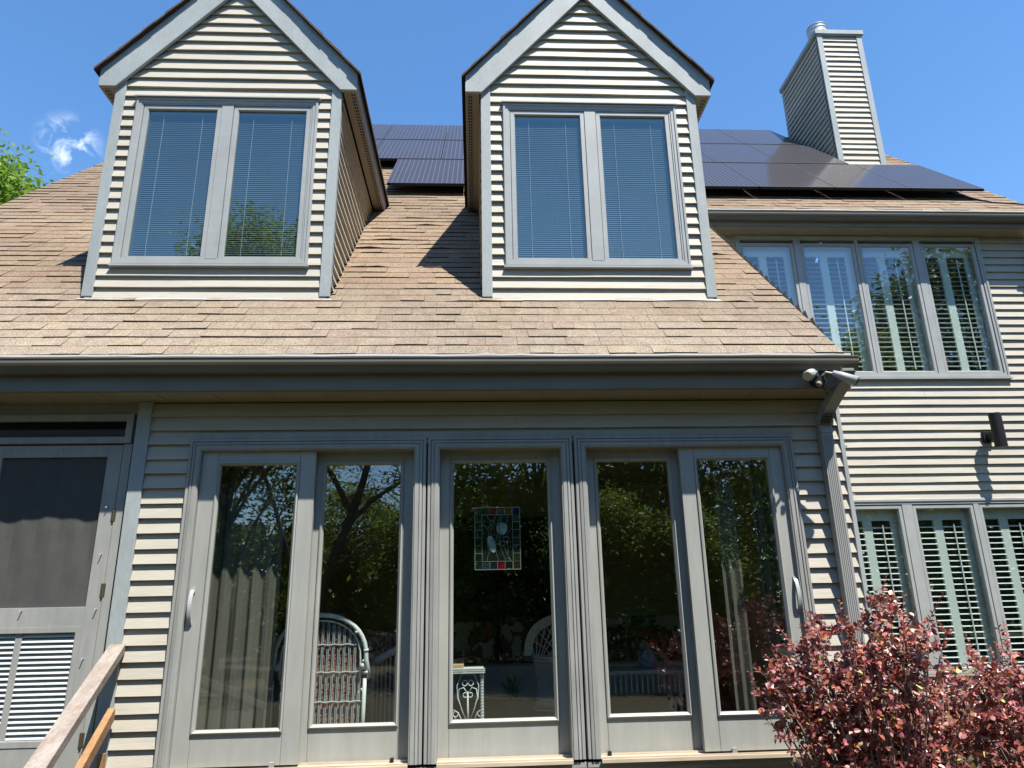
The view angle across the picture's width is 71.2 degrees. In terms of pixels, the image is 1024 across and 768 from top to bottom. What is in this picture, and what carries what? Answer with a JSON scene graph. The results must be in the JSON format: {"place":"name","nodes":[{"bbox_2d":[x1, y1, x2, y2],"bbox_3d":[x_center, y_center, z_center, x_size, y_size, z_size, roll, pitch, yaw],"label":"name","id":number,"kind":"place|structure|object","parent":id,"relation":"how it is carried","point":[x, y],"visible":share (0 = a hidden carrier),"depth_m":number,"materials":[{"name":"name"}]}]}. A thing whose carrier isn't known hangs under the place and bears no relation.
{"place":"outdoors","nodes":[
{"label":"outdoors","id":0,"kind":"place"},
{"bbox_2d":[0,0,1023,261],"label":"sky","id":1,"kind":"structure","parent":0,"point":[946,77],"materials":[{"name":"blue"}]},
{"bbox_2d":[408,751,1016,767],"bbox_3d":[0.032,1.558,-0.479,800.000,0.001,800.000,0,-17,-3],"label":"ground","id":2,"kind":"structure","parent":0,"point":[970,758],"depth_m":7.57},
{"bbox_2d":[0,128,53,204],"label":"tree","id":3,"kind":"object","parent":2,"relation":"on","point":[12,183],"visible":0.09,"depth_m":24.55,"materials":[{"name":"green plant"}]},
{"bbox_2d":[24,644,125,767],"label":"handrail","id":4,"kind":"object","parent":2,"relation":"on","point":[49,750],"visible":1,"depth_m":4.07,"materials":[{"name":"brown wood"}]},
{"bbox_2d":[0,0,1023,767],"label":"house","id":5,"kind":"structure","parent":2,"relation":"on","point":[592,316],"depth_m":6.21,"materials":[{"name":"paint"}]},
{"bbox_2d":[0,445,123,767],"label":"screen door","id":6,"kind":"structure","parent":5,"relation":"in","point":[58,503],"depth_m":5.01,"materials":[{"name":"paint"}]},
{"bbox_2d":[0,414,136,445],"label":"transom window","id":7,"kind":"structure","parent":5,"relation":"in","point":[66,436],"depth_m":5.30,"materials":[{"name":"paint"}]},
{"bbox_2d":[197,466,287,729],"bbox_3d":[-1.945,1.569,5.180,0.500,2.080,0.049,0,-17,-3],"label":"curtain","id":8,"kind":"object","parent":5,"relation":"hanging from","point":[237,674],"visible":0.79,"depth_m":5.18,"materials":[{"name":"fabric"}]},
{"bbox_2d":[153,437,426,767],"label":"patio door","id":9,"kind":"structure","parent":5,"relation":"in","point":[297,742],"depth_m":4.97,"materials":[{"name":"paint"}]},
{"bbox_2d":[269,613,374,727],"bbox_3d":[-1.416,2.249,5.458,0.762,0.962,0.600,0,-17,-3],"label":"wicker chair","id":10,"kind":"object","parent":5,"relation":"on","point":[343,694],"visible":0.55,"depth_m":5.25,"materials":[{"name":"wicker"}]},
{"bbox_2d":[359,629,395,721],"bbox_3d":[-0.898,2.424,5.870,0.813,0.849,0.280,0,-17,-3],"label":"wicker settee","id":11,"kind":"object","parent":5,"relation":"on","point":[381,646],"visible":0.22,"depth_m":5.91,"materials":[{"name":"wicker"}]},
{"bbox_2d":[375,139,382,147],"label":"solar panel","id":12,"kind":"object","parent":5,"relation":"attached to","point":[378,142],"visible":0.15,"depth_m":12.09,"materials":[{"name":"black glass"}]},
{"bbox_2d":[372,124,392,139],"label":"solar panel","id":13,"kind":"object","parent":5,"relation":"attached to","point":[380,131],"visible":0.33,"depth_m":13.22,"materials":[{"name":"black glass"}]},
{"bbox_2d":[453,666,484,718],"bbox_3d":[-0.379,2.362,5.207,0.370,0.558,0.233,0,-17,-3],"label":"side table","id":14,"kind":"object","parent":5,"relation":"on","point":[472,670],"visible":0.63,"depth_m":5.17,"materials":[{"name":"white wicker"}]},
{"bbox_2d":[453,663,463,667],"bbox_3d":[-0.417,2.085,5.287,0.120,0.024,0.120,0,-17,-3],"label":"book","id":15,"kind":"object","parent":14,"relation":"on","point":[458,665],"visible":0.56,"depth_m":5.23,"materials":[{"name":"beige paper"}]},
{"bbox_2d":[474,464,520,569],"bbox_3d":[-0.112,0.952,5.405,0.343,0.880,0.009,0,-17,-3],"label":"stained glass panel","id":16,"kind":"object","parent":5,"relation":"attached to","point":[497,540],"visible":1,"depth_m":5.34,"materials":[{"name":"multicoloured glass"}]},
{"bbox_2d":[423,436,586,767],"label":"patio door","id":17,"kind":"structure","parent":5,"relation":"in","point":[557,741],"depth_m":5.03,"materials":[{"name":"paint"}]},
{"bbox_2d":[493,675,533,717],"bbox_3d":[0.011,2.670,6.002,0.446,0.419,0.415,0,-17,-3],"label":"potted plant","id":18,"kind":"object","parent":5,"relation":"on","point":[511,709],"visible":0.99,"depth_m":5.94,"materials":[{"name":"green plant"}]},
{"bbox_2d":[524,615,554,716],"bbox_3d":[0.455,2.545,6.467,0.700,0.895,0.368,0,-17,-3],"label":"peacock chair","id":19,"kind":"object","parent":5,"relation":"on","point":[537,628],"visible":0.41,"depth_m":6.40,"materials":[{"name":"grey wicker"}]},
{"bbox_2d":[453,614,684,700],"bbox_3d":[0.555,2.979,7.858,2.900,0.800,0.700,0,-17,-3],"label":"sofa","id":20,"kind":"object","parent":5,"relation":"on","point":[474,642],"visible":0.37,"depth_m":7.76,"materials":[{"name":"grey fabric"}]},
{"bbox_2d":[608,666,683,711],"bbox_3d":[1.116,2.874,6.688,0.900,0.390,0.450,0,-17,-3],"label":"coffee table","id":21,"kind":"object","parent":5,"relation":"on","point":[631,671],"visible":0.73,"depth_m":6.54,"materials":[{"name":"grey wicker"}]},
{"bbox_2d":[637,649,657,668],"bbox_3d":[1.282,2.598,6.755,0.198,0.169,0.198,0,-17,-3],"label":"vase","id":22,"kind":"object","parent":21,"relation":"on","point":[647,658],"visible":1,"depth_m":6.69,"materials":[{"name":"ceramic"}]},
{"bbox_2d":[573,434,835,767],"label":"patio door","id":23,"kind":"structure","parent":5,"relation":"in","point":[703,733],"depth_m":5.14,"materials":[{"name":"paint"}]},
{"bbox_2d":[711,461,756,710],"bbox_3d":[1.670,1.552,5.367,0.160,2.080,0.046,0,-17,-3],"label":"curtain","id":24,"kind":"object","parent":5,"relation":"hanging from","point":[741,658],"visible":0.78,"depth_m":5.37,"materials":[{"name":"fabric"}]},
{"bbox_2d":[747,460,790,709],"bbox_3d":[1.988,1.557,5.403,0.200,2.080,0.047,0,-17,-3],"label":"curtain","id":25,"kind":"object","parent":5,"relation":"hanging from","point":[771,589],"visible":0.45,"depth_m":5.47,"materials":[{"name":"fabric"}]},
{"bbox_2d":[802,369,858,394],"bbox_3d":[2.323,-0.028,5.259,0.412,0.175,0.206,0,-17,-3],"label":"security light","id":26,"kind":"object","parent":5,"relation":"attached to","point":[815,378],"visible":1,"depth_m":5.23,"materials":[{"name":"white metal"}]},
{"bbox_2d":[845,445,874,623],"bbox_3d":[2.581,1.558,5.190,0.042,2.970,0.038,0,-17,-3],"label":"conduit","id":27,"kind":"object","parent":5,"relation":"attached to","point":[859,536],"visible":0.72,"depth_m":5.31,"materials":[{"name":"metal"}]},
{"bbox_2d":[733,235,1012,379],"bbox_3d":[4.600,-0.992,9.267,3.342,1.996,0.181,0,-17,-3],"label":"window","id":28,"kind":"structure","parent":5,"relation":"in","point":[793,249],"depth_m":9.34,"materials":[{"name":"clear glass"}]},
{"bbox_2d":[854,497,1023,676],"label":"window","id":29,"kind":"structure","parent":5,"relation":"in","point":[903,515],"depth_m":8.35,"materials":[{"name":"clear glass"}]},
{"bbox_2d":[946,192,1023,204],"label":"cable","id":30,"kind":"object","parent":5,"relation":"on","point":[983,200],"visible":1,"depth_m":9.78,"materials":[{"name":"black metal"}]},
{"bbox_2d":[981,412,1008,447],"bbox_3d":[5.822,0.576,8.643,0.135,0.417,0.290,0,-17,-3],"label":"wall lamp","id":31,"kind":"object","parent":5,"relation":"attached to","point":[996,435],"visible":1,"depth_m":8.54,"materials":[{"name":"black metal"}]},
{"bbox_2d":[747,575,1005,767],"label":"red shrub","id":32,"kind":"object","parent":2,"relation":"on","point":[821,713],"visible":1,"depth_m":3.90,"materials":[{"name":"red plant"}]},
{"bbox_2d":[919,618,1023,767],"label":"red shrub","id":33,"kind":"object","parent":2,"relation":"on","point":[1009,736],"visible":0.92,"depth_m":4.06,"materials":[{"name":"red plant"}]},
{"bbox_3d":[2.357,-3.844,11.944,7.585,3.563,3.563,0,-17,-3],"label":"mounting rail","id":34,"kind":"object","parent":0,"visible":0},
{"bbox_2d":[377,139,444,160],"bbox_3d":[-1.656,-3.816,11.636,1.052,1.223,1.223,0,-17,-3],"label":"solar panel","id":35,"kind":"object","parent":34,"relation":"attached to","point":[391,150],"visible":0.8,"depth_m":11.53,"materials":[{"name":"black glass"}]},
{"bbox_2d":[384,124,447,139],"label":"solar panel","id":36,"kind":"object","parent":34,"relation":"attached to","point":[417,132],"visible":0.97,"depth_m":13.08,"materials":[{"name":"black glass"}]},
{"bbox_2d":[387,159,463,185],"bbox_3d":[-1.168,-3.010,10.134,1.036,1.183,1.183,0,-17,-3],"label":"solar panel","id":37,"kind":"object","parent":34,"relation":"attached to","point":[427,172],"visible":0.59,"depth_m":9.96,"materials":[{"name":"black glass"}]},
{"bbox_2d":[442,140,463,159],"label":"solar panel","id":38,"kind":"object","parent":34,"relation":"attached to","point":[452,150],"visible":0.39,"depth_m":11.54,"materials":[{"name":"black glass"}]},
{"bbox_2d":[445,125,462,140],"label":"solar panel","id":39,"kind":"object","parent":34,"relation":"attached to","point":[454,133],"visible":0.39,"depth_m":13.09,"materials":[{"name":"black glass"}]},
{"bbox_2d":[701,153,714,162],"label":"solar panel","id":40,"kind":"object","parent":34,"relation":"attached to","point":[705,159],"visible":0.15,"depth_m":11.30,"materials":[{"name":"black glass"}]},
{"bbox_2d":[698,129,744,143],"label":"solar panel","id":41,"kind":"object","parent":34,"relation":"attached to","point":[711,136],"visible":0.51,"depth_m":13.23,"materials":[{"name":"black glass"}]},
{"bbox_2d":[702,163,758,188],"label":"solar panel","id":42,"kind":"object","parent":34,"relation":"attached to","point":[720,176],"visible":0.51,"depth_m":10.03,"materials":[{"name":"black glass"}]},
{"bbox_2d":[700,144,781,163],"bbox_3d":[3.667,-3.839,11.914,1.052,1.223,1.223,0,-17,-3],"label":"solar panel","id":43,"kind":"object","parent":34,"relation":"attached to","point":[731,153],"visible":0.74,"depth_m":11.78,"materials":[{"name":"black glass"}]},
{"bbox_2d":[717,129,802,144],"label":"solar panel","id":44,"kind":"object","parent":34,"relation":"attached to","point":[755,137],"visible":0.87,"depth_m":13.42,"materials":[{"name":"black glass"}]},
{"bbox_2d":[723,163,834,189],"bbox_3d":[3.825,-3.033,10.395,1.036,1.183,1.183,0,-17,-3],"label":"solar panel","id":45,"kind":"object","parent":34,"relation":"attached to","point":[776,176],"visible":0.95,"depth_m":10.23,"materials":[{"name":"black glass"}]},
{"bbox_2d":[747,144,848,164],"bbox_3d":[4.731,-3.844,11.969,1.052,1.223,1.223,0,-17,-3],"label":"solar panel","id":46,"kind":"object","parent":34,"relation":"attached to","point":[794,154],"visible":0.9,"depth_m":11.85,"materials":[{"name":"black glass"}]},
{"bbox_2d":[790,164,909,190],"bbox_3d":[4.874,-3.037,10.449,1.036,1.183,1.183,0,-17,-3],"label":"solar panel","id":47,"kind":"object","parent":34,"relation":"attached to","point":[846,177],"visible":0.95,"depth_m":10.28,"materials":[{"name":"black glass"}]},
{"bbox_2d":[855,164,983,190],"bbox_3d":[5.923,-3.042,10.504,1.036,1.183,1.183,0,-17,-3],"label":"solar panel","id":48,"kind":"object","parent":34,"relation":"attached to","point":[916,178],"visible":0.97,"depth_m":10.34,"materials":[{"name":"black glass"}]}
]}

